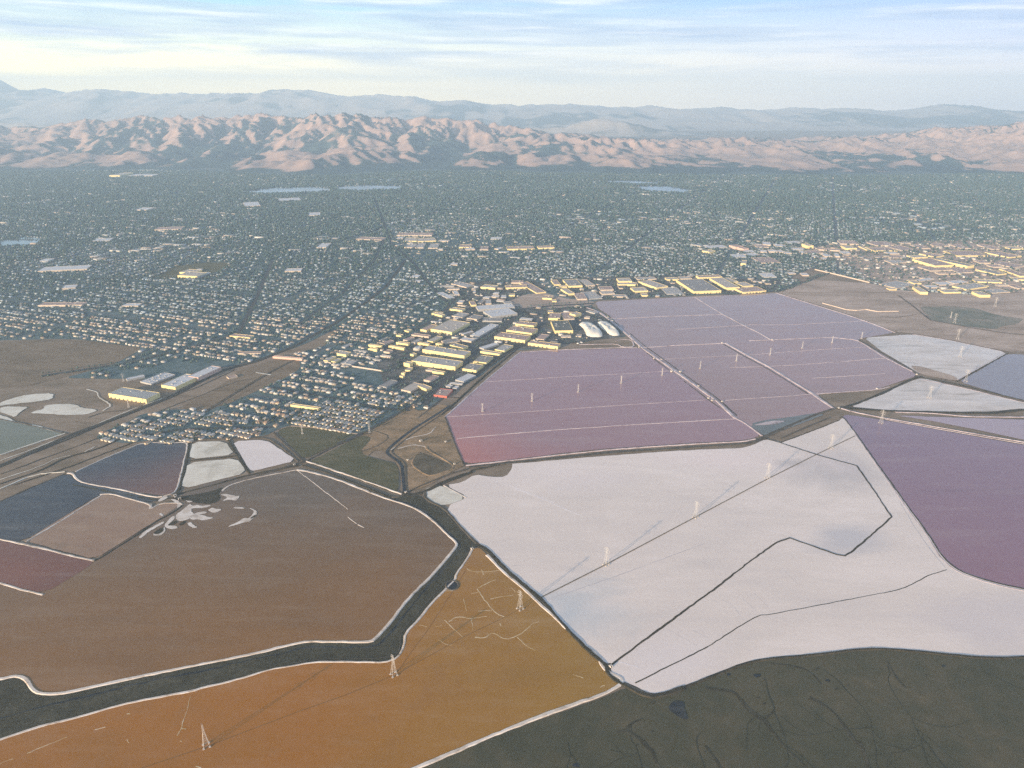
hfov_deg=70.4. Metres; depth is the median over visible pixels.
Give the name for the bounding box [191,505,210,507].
salt flat
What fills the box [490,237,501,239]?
warehouse
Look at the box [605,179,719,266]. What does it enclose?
street
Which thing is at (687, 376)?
levee
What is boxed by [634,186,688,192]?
lake
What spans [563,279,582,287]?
warehouse
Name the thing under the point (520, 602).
transmission tower
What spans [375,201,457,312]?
road
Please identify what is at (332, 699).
boardwalk
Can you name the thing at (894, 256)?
warehouse
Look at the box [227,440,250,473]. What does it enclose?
levee
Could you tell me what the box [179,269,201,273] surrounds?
warehouse
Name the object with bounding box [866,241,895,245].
warehouse
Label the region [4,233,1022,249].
freeway
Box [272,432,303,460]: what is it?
levee
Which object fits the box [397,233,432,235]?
warehouse
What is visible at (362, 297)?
distant houses
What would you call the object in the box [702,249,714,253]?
warehouse
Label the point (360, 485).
levee
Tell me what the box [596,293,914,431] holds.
lilac pond
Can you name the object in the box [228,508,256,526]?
salt flat
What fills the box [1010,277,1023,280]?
warehouse
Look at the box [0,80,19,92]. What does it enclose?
mountain
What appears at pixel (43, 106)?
hills
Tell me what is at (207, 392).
track
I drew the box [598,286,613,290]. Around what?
warehouse
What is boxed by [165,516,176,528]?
salt flat
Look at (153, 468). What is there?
dusk pond
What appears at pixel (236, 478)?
levee
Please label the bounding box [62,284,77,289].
warehouse
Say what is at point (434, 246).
warehouse
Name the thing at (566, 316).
warehouse
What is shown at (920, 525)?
salt bank
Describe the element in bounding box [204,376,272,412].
track
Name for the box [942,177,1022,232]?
street
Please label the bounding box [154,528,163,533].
mud flat
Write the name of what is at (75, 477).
salt bank
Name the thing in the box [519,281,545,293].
warehouse
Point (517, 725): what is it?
salt bank
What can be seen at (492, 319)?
warehouse
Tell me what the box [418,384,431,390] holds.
warehouse
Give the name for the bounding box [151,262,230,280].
field
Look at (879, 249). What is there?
warehouse
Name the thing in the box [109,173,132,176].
warehouse
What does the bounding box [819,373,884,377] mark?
salt bank
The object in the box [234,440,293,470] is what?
salt pond
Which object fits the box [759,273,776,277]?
warehouse
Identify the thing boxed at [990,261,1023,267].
warehouse
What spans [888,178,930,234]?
street
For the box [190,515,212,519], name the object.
salt flat
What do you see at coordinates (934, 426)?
salt bank
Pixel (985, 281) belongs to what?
warehouse
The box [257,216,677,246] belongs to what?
street
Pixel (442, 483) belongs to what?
levee
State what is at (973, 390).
salt bank
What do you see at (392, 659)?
transmission tower
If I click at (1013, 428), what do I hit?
rose pond
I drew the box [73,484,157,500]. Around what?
levee
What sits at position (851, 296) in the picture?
field
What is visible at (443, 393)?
warehouse
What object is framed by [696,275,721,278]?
warehouse
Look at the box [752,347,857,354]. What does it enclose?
salt bank
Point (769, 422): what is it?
salt crust
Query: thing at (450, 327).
warehouse
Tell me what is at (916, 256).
warehouse
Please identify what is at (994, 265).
warehouse
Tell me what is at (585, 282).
warehouse
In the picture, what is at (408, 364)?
warehouse
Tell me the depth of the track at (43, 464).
1605.42 m
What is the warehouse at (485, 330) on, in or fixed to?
on the town ground at (178, 367)
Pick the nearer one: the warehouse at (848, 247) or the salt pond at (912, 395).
the salt pond at (912, 395)
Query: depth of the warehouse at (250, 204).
5442.63 m
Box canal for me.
[386,405,450,491]
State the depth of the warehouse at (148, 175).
7553.08 m
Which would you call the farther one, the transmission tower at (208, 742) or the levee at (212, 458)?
the levee at (212, 458)
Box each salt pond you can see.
[182,459,244,486]
[190,441,232,458]
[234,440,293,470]
[427,486,461,504]
[854,378,1023,411]
[866,335,1005,379]
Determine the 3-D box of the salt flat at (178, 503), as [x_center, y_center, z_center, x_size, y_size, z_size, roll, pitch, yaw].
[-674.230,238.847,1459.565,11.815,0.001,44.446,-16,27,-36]
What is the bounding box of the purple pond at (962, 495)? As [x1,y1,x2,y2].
[843,415,1023,587]
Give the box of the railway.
[0,260,405,466]
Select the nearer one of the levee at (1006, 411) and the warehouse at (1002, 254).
the levee at (1006, 411)
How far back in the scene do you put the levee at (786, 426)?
1801.18 m
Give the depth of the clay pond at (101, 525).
1382.24 m
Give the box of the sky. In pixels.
[0,0,1023,110]
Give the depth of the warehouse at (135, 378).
2099.20 m
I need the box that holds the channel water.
[0,498,460,717]
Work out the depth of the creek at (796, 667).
1039.47 m
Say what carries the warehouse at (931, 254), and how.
on the town ground at (178, 367)
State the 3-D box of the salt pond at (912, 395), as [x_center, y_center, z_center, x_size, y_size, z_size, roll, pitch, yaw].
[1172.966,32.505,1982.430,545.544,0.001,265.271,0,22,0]
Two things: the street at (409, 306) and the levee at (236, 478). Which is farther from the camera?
the street at (409, 306)
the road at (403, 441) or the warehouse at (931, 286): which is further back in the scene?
the warehouse at (931, 286)
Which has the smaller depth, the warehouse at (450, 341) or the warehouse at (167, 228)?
the warehouse at (450, 341)
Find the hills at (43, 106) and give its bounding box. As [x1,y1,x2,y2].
[0,88,1023,130]
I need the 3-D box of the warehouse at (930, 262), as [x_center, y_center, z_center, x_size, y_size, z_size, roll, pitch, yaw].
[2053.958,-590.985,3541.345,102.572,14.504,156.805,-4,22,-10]
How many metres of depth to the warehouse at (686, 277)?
3264.00 m
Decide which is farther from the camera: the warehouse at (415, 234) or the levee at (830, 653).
the warehouse at (415, 234)
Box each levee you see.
[0,413,125,464]
[0,419,66,433]
[0,433,64,454]
[0,435,127,483]
[0,471,64,488]
[0,473,66,501]
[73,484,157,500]
[95,506,181,560]
[158,437,298,461]
[173,442,189,495]
[176,465,297,494]
[189,455,235,460]
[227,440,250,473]
[256,433,370,475]
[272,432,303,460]
[302,465,391,497]
[382,469,466,497]
[407,471,472,496]
[412,446,453,475]
[423,492,477,543]
[441,346,520,414]
[444,416,464,464]
[445,580,459,590]
[469,437,766,467]
[471,462,507,470]
[476,544,685,698]
[611,438,891,666]
[631,334,736,415]
[635,646,707,682]
[656,648,1023,698]
[708,569,946,646]
[723,344,807,393]
[752,408,834,442]
[780,417,830,438]
[781,420,838,442]
[836,376,921,408]
[839,417,1023,588]
[840,407,1023,413]
[858,339,915,373]
[914,376,1023,400]
[956,353,1007,381]
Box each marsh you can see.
[0,493,475,737]
[278,426,354,456]
[312,436,398,490]
[422,648,1023,767]
[920,306,1022,328]
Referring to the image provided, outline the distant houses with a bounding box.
[0,169,1023,426]
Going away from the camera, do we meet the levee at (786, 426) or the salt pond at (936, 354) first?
the levee at (786, 426)
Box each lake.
[0,237,44,245]
[249,187,329,192]
[338,185,403,189]
[608,180,663,183]
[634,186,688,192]
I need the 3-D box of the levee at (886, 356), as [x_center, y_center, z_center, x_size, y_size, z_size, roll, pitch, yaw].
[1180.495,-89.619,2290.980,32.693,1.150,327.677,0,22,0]
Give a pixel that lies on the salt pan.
(619, 505)
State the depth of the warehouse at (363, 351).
2317.73 m
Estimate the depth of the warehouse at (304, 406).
1902.33 m
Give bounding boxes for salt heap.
[579,322,602,336]
[597,321,618,335]
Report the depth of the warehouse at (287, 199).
5724.11 m
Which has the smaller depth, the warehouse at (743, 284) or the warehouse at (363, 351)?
the warehouse at (363, 351)
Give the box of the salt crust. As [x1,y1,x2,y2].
[756,421,783,424]
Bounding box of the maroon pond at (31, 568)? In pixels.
[0,541,91,591]
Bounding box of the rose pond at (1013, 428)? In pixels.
[903,416,1023,439]
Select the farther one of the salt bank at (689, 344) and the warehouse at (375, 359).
the salt bank at (689, 344)
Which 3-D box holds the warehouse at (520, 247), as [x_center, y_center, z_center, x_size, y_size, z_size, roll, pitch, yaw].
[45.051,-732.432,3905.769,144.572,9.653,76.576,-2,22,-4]
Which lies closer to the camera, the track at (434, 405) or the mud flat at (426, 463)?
the mud flat at (426, 463)
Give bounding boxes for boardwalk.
[143,609,518,767]
[541,436,853,596]
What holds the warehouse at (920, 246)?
on the town ground at (178, 367)
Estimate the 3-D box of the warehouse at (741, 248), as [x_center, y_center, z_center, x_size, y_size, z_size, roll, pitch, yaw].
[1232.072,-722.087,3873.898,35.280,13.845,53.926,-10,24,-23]
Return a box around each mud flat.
[0,393,53,405]
[0,406,26,416]
[31,404,95,414]
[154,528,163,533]
[166,488,222,503]
[414,453,451,473]
[912,366,956,379]
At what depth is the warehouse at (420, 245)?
3966.17 m
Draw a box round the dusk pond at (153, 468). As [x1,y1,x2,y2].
[76,442,185,494]
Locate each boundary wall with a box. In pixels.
[321,361,380,370]
[815,269,869,282]
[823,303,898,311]
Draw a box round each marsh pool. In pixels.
[447,581,457,588]
[669,701,687,718]
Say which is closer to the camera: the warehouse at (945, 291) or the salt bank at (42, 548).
the salt bank at (42, 548)
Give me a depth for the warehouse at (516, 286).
3100.51 m
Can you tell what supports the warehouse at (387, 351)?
on the town ground at (178, 367)
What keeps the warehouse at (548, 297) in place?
on the town ground at (178, 367)
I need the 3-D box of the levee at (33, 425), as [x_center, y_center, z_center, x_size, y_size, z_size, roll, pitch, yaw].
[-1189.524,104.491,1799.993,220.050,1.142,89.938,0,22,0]
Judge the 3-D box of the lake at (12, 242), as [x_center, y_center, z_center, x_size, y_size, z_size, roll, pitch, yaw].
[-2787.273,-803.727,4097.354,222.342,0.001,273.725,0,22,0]
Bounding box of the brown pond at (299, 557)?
[0,470,454,691]
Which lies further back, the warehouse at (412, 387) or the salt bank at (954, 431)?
the warehouse at (412, 387)
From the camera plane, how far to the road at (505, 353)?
2291.72 m
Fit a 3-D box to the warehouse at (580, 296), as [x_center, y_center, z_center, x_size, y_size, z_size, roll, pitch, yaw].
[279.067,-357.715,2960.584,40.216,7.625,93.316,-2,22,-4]
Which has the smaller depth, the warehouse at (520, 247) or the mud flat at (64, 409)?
the mud flat at (64, 409)
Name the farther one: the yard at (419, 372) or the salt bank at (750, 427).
the yard at (419, 372)
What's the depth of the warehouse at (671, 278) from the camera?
3241.68 m
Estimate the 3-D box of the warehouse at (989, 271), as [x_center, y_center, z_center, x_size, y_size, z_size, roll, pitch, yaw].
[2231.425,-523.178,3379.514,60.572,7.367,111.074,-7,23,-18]
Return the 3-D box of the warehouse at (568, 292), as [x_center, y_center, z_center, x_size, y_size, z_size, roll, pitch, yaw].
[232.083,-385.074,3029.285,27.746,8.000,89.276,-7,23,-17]
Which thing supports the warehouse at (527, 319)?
on the town ground at (178, 367)
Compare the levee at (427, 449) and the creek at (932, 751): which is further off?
the levee at (427, 449)
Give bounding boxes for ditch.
[396,570,465,673]
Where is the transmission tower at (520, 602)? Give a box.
[516,590,523,610]
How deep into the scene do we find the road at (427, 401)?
2300.76 m
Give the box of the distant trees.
[0,170,1023,437]
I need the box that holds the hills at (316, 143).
[0,112,1023,176]
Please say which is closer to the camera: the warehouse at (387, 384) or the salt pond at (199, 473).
the salt pond at (199, 473)
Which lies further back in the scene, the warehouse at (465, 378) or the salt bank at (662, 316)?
the salt bank at (662, 316)
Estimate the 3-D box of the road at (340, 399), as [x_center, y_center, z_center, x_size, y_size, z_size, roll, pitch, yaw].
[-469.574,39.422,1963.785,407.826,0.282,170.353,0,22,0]
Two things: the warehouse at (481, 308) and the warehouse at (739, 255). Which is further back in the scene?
the warehouse at (739, 255)
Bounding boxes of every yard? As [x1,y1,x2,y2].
[376,280,624,396]
[555,275,783,299]
[798,240,1023,293]
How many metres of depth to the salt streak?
1237.94 m
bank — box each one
[0,415,60,431]
[0,469,457,694]
[0,539,94,561]
[0,549,472,740]
[0,582,42,594]
[25,495,100,541]
[67,472,161,497]
[75,442,187,496]
[100,494,182,508]
[223,470,294,489]
[298,471,345,507]
[306,461,401,493]
[412,554,623,767]
[444,351,521,416]
[447,400,697,416]
[458,419,724,438]
[466,438,755,465]
[488,371,661,381]
[524,347,636,351]
[579,339,634,346]
[587,307,735,418]
[612,314,721,318]
[643,343,724,347]
[695,297,773,340]
[724,394,807,400]
[725,343,833,407]
[730,358,882,367]
[735,418,762,435]
[749,337,911,370]
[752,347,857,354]
[777,293,895,332]
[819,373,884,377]
[820,387,887,393]
[841,408,1023,442]
[854,434,1023,590]
[885,419,1023,443]
[896,412,1023,417]
[913,334,1004,379]
[925,380,1023,402]
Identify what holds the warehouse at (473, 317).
on the town ground at (178, 367)
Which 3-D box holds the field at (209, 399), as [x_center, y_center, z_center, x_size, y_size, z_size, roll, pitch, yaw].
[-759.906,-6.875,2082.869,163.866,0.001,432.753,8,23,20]
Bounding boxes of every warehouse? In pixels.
[38,265,91,272]
[38,302,86,306]
[39,258,54,261]
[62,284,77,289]
[93,238,112,241]
[108,387,159,403]
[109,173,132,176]
[122,303,141,306]
[126,375,144,381]
[128,174,157,176]
[136,208,153,210]
[140,372,174,384]
[154,226,184,230]
[161,374,195,390]
[177,272,206,278]
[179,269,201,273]
[188,366,220,380]
[197,272,210,277]
[226,374,237,378]
[230,334,253,338]
[238,352,261,354]
[243,202,260,206]
[273,355,303,360]
[278,198,300,201]
[285,268,302,271]
[290,403,320,410]
[309,212,319,215]
[316,243,330,248]
[323,356,335,361]
[331,358,340,362]
[337,351,350,356]
[341,360,356,365]
[353,349,367,353]
[356,237,385,240]
[368,344,382,348]
[368,357,381,361]
[379,380,397,388]
[381,340,393,345]
[383,349,392,353]
[389,345,404,349]
[396,341,409,345]
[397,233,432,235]
[401,382,420,392]
[403,237,418,241]
[403,337,414,341]
[404,244,417,247]
[404,361,412,366]
[411,333,430,337]
[411,338,422,343]
[412,355,462,369]
[415,243,425,248]
[416,238,435,241]
[418,342,429,345]
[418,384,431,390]
[420,324,436,331]
[422,345,470,358]
[424,375,438,382]
[427,336,442,342]
[428,244,438,248]
[431,319,469,334]
[432,312,444,316]
[432,370,445,374]
[434,388,452,397]
[437,292,454,298]
[441,338,459,344]
[449,382,462,385]
[450,307,465,311]
[450,343,467,349]
[451,281,474,287]
[452,312,468,318]
[455,373,475,382]
[459,244,471,247]
[460,337,475,342]
[461,331,472,335]
[462,363,482,372]
[467,314,482,320]
[469,301,475,306]
[470,323,498,337]
[474,355,492,364]
[476,304,514,311]
[479,342,498,349]
[480,246,488,249]
[480,284,497,289]
[480,350,501,355]
[482,318,502,321]
[483,308,517,317]
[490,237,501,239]
[494,332,530,342]
[495,344,512,352]
[505,285,526,288]
[506,246,533,249]
[506,326,537,335]
[511,280,522,283]
[516,321,536,327]
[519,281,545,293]
[519,317,532,320]
[528,340,560,348]
[536,334,548,340]
[537,246,554,248]
[542,295,552,299]
[548,313,560,319]
[551,280,560,285]
[551,320,572,333]
[560,312,574,319]
[561,288,574,295]
[561,335,570,337]
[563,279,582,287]
[570,312,581,316]
[574,293,586,299]
[578,279,594,286]
[581,291,601,299]
[586,310,597,313]
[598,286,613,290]
[599,291,614,294]
[612,294,626,297]
[616,278,631,281]
[617,282,637,285]
[630,287,647,292]
[635,277,655,279]
[638,280,667,289]
[661,287,682,294]
[665,277,678,280]
[676,279,720,293]
[678,276,691,278]
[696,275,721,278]
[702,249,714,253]
[704,245,726,248]
[709,278,739,289]
[724,277,737,282]
[729,244,742,248]
[730,254,745,257]
[734,286,765,293]
[735,282,752,286]
[737,247,748,250]
[740,260,746,265]
[744,253,759,255]
[751,257,780,263]
[753,244,768,247]
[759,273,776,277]
[773,244,785,247]
[784,241,801,243]
[801,243,813,248]
[803,250,821,253]
[817,248,839,251]
[837,240,858,244]
[840,246,856,249]
[865,247,894,251]
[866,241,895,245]
[879,281,914,288]
[884,252,899,254]
[884,260,906,262]
[886,245,915,250]
[889,255,903,257]
[906,255,927,258]
[907,280,921,283]
[910,244,929,248]
[912,258,953,267]
[912,287,927,294]
[915,278,933,281]
[917,266,951,271]
[919,252,943,257]
[922,285,939,287]
[927,243,948,246]
[932,282,953,284]
[933,258,973,268]
[935,272,956,274]
[937,289,960,293]
[943,251,987,256]
[946,280,967,283]
[948,244,970,248]
[949,267,973,272]
[952,283,988,289]
[971,291,990,297]
[972,279,1001,282]
[973,260,989,263]
[975,268,1006,274]
[977,245,1002,249]
[982,289,1009,293]
[985,251,1021,257]
[985,264,1003,267]
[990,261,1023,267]
[999,269,1023,276]
[1003,246,1022,249]
[1009,284,1023,288]
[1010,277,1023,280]
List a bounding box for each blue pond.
[0,475,156,540]
[961,354,1023,400]
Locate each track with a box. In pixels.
[0,398,161,460]
[0,446,94,479]
[1,438,96,473]
[14,439,141,484]
[87,389,110,410]
[159,378,252,410]
[182,369,234,392]
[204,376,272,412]
[293,500,471,662]
[363,431,388,450]
[418,397,458,417]
[793,292,892,292]
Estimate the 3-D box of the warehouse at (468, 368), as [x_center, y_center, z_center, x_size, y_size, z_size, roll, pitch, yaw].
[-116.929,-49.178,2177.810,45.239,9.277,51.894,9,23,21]
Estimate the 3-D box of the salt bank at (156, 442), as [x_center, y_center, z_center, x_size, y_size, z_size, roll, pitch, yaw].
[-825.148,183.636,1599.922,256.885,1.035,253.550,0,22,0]
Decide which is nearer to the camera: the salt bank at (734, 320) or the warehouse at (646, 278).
the salt bank at (734, 320)
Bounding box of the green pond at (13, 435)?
[0,420,61,453]
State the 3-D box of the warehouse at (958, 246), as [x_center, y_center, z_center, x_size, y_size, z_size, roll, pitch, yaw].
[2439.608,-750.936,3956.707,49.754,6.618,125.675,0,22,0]
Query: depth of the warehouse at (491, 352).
2301.77 m
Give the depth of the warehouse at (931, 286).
3118.64 m
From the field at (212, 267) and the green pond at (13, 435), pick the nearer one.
the green pond at (13, 435)
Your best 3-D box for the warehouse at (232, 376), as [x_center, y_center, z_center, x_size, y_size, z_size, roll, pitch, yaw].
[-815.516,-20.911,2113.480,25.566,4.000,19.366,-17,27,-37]
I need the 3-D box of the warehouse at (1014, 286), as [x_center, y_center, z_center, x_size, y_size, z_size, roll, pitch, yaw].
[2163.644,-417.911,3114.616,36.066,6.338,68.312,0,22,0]
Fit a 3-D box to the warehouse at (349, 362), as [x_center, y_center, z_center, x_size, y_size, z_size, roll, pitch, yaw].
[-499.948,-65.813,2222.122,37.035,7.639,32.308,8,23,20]
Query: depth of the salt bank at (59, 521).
1391.30 m
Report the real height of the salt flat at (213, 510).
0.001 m
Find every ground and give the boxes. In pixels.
[0,130,1023,743]
[0,169,1023,442]
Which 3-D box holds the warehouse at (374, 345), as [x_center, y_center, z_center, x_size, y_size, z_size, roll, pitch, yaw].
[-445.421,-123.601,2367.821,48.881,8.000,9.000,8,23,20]
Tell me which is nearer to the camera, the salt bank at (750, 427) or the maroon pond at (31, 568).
the maroon pond at (31, 568)
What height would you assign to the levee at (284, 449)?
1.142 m
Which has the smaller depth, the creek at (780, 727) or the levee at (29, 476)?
the creek at (780, 727)
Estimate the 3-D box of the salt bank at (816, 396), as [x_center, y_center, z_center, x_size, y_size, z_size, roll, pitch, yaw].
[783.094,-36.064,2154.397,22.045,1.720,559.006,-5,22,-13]
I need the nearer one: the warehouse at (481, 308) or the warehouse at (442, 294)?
the warehouse at (481, 308)
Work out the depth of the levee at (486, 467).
1597.81 m
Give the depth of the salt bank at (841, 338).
2432.63 m
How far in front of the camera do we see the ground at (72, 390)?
1862.74 m
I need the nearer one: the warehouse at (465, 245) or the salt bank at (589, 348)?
the salt bank at (589, 348)
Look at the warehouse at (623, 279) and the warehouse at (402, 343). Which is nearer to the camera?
the warehouse at (402, 343)
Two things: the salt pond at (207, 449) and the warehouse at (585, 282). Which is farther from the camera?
the warehouse at (585, 282)
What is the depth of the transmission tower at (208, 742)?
907.35 m
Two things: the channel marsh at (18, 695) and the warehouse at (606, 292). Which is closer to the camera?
the channel marsh at (18, 695)
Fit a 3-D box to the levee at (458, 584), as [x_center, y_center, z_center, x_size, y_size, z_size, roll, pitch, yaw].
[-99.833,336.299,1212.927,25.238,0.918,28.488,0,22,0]
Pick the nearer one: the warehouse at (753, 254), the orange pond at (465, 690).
the orange pond at (465, 690)
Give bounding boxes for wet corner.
[752,413,822,434]
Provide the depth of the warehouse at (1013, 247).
3915.53 m
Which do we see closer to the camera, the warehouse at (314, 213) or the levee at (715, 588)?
the levee at (715, 588)
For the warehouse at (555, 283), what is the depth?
3171.68 m
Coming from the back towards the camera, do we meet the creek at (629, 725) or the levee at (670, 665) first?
the levee at (670, 665)
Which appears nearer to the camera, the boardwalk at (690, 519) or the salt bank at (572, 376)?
the boardwalk at (690, 519)
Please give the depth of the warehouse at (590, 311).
2744.61 m
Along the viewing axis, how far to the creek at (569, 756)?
897.68 m
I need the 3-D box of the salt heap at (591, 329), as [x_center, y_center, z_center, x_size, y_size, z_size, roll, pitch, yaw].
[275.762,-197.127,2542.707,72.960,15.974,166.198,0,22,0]
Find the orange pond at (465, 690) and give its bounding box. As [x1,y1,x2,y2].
[0,548,619,767]
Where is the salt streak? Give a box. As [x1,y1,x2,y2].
[547,544,702,599]
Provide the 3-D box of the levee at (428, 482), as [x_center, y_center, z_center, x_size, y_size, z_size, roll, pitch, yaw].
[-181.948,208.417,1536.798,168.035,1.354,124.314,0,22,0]
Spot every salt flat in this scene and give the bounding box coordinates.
[139,521,163,537]
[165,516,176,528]
[171,499,180,507]
[176,504,193,520]
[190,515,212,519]
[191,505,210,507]
[192,511,206,515]
[208,508,220,512]
[221,494,238,500]
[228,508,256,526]
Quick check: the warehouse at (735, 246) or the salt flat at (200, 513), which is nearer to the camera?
the salt flat at (200, 513)
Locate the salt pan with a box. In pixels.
[448,418,1023,692]
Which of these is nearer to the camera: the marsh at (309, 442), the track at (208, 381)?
the marsh at (309, 442)
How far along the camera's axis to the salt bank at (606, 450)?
1678.94 m
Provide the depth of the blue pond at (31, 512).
1453.52 m
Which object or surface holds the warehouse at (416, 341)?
on the town ground at (178, 367)
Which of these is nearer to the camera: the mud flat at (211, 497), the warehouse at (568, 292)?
the mud flat at (211, 497)
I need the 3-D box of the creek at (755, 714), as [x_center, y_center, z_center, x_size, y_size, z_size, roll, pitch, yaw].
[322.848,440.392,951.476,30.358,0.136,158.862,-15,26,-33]
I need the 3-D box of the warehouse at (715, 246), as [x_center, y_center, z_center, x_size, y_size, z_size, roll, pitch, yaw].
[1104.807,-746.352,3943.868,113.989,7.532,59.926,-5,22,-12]
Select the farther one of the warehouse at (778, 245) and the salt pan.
the warehouse at (778, 245)
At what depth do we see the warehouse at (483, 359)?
2240.32 m
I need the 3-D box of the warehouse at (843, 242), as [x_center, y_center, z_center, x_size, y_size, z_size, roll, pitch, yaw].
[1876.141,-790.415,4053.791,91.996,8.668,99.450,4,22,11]
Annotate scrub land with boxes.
[361,405,462,490]
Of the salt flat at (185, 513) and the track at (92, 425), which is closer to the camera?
the salt flat at (185, 513)
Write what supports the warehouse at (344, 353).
on the town ground at (178, 367)
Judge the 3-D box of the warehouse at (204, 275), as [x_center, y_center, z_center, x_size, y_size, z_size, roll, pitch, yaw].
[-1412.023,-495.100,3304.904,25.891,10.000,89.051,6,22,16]
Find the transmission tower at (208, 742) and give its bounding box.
[201,724,210,749]
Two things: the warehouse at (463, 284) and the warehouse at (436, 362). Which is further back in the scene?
the warehouse at (463, 284)
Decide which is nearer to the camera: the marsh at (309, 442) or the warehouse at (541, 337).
the marsh at (309, 442)
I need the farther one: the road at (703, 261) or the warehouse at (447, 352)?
the road at (703, 261)
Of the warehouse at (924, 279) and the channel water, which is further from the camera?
the warehouse at (924, 279)
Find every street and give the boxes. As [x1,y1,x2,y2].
[0,265,427,316]
[0,299,229,331]
[1,204,318,271]
[6,210,367,299]
[13,177,556,338]
[13,224,607,277]
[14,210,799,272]
[29,244,265,268]
[128,185,590,357]
[253,394,379,417]
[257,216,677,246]
[304,190,641,358]
[391,204,978,239]
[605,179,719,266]
[716,178,776,274]
[832,178,839,273]
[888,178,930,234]
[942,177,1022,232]
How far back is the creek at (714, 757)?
896.96 m
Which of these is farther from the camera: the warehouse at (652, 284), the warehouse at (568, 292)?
the warehouse at (652, 284)
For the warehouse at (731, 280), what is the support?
on the town ground at (178, 367)
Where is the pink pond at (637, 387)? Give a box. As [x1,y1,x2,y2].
[446,348,758,462]
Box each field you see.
[0,339,139,387]
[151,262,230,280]
[183,359,299,409]
[511,293,593,308]
[779,280,1023,351]
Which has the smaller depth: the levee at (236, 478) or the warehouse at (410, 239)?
the levee at (236, 478)
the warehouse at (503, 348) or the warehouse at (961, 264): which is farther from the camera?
the warehouse at (961, 264)
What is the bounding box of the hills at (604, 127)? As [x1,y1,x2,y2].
[0,119,908,136]
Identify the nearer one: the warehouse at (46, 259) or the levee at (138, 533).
the levee at (138, 533)
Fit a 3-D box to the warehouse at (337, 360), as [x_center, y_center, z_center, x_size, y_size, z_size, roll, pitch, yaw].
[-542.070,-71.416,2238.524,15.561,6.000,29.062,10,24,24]
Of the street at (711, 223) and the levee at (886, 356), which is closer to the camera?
the levee at (886, 356)
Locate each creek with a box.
[566,742,575,767]
[599,726,641,767]
[616,718,642,733]
[625,730,660,767]
[696,733,704,767]
[704,745,721,767]
[705,686,805,766]
[746,678,813,767]
[771,663,820,683]
[780,670,878,767]
[809,697,870,767]
[859,665,966,767]
[886,661,906,687]
[917,733,945,767]
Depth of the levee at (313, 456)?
1642.66 m
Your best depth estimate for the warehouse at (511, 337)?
2436.20 m
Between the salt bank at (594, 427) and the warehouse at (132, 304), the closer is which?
the salt bank at (594, 427)
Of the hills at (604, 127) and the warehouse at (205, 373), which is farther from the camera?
the hills at (604, 127)
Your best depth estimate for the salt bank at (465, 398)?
2037.68 m
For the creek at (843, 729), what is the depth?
938.25 m
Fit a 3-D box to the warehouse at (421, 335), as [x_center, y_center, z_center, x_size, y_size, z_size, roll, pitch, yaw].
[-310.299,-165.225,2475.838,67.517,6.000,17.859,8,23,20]
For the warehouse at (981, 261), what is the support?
on the town ground at (178, 367)
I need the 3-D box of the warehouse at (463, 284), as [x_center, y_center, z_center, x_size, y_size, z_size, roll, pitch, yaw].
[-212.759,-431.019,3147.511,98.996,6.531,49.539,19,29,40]
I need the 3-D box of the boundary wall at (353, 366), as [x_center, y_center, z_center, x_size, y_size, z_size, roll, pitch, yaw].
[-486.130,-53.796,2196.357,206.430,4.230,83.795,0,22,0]
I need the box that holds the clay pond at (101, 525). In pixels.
[30,495,177,557]
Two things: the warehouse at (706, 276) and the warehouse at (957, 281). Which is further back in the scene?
the warehouse at (706, 276)
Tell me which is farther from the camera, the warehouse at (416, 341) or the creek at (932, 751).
the warehouse at (416, 341)
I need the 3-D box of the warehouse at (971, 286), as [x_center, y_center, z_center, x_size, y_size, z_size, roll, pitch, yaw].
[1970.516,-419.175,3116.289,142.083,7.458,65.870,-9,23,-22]
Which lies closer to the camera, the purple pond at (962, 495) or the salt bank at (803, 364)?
the purple pond at (962, 495)
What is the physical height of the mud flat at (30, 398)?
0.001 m
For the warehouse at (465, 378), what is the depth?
2092.49 m
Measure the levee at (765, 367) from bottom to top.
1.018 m
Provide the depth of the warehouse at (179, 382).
2048.72 m
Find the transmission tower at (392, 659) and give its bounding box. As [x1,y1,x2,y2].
[390,654,398,677]
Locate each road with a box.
[0,273,379,285]
[43,260,273,375]
[142,426,272,434]
[204,360,293,411]
[273,387,409,410]
[299,230,388,323]
[336,394,431,443]
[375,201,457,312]
[383,294,460,349]
[391,405,455,491]
[422,303,592,404]
[451,309,539,391]
[534,251,891,272]
[725,273,825,294]
[898,295,930,319]
[932,320,1023,334]
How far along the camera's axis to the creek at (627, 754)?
901.12 m
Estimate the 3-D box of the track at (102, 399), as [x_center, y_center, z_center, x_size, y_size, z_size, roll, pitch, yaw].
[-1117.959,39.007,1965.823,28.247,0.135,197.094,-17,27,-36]
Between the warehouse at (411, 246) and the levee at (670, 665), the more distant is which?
the warehouse at (411, 246)
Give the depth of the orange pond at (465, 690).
973.43 m
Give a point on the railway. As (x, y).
(222, 370)
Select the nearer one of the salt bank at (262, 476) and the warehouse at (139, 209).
the salt bank at (262, 476)
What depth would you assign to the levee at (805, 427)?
1791.39 m

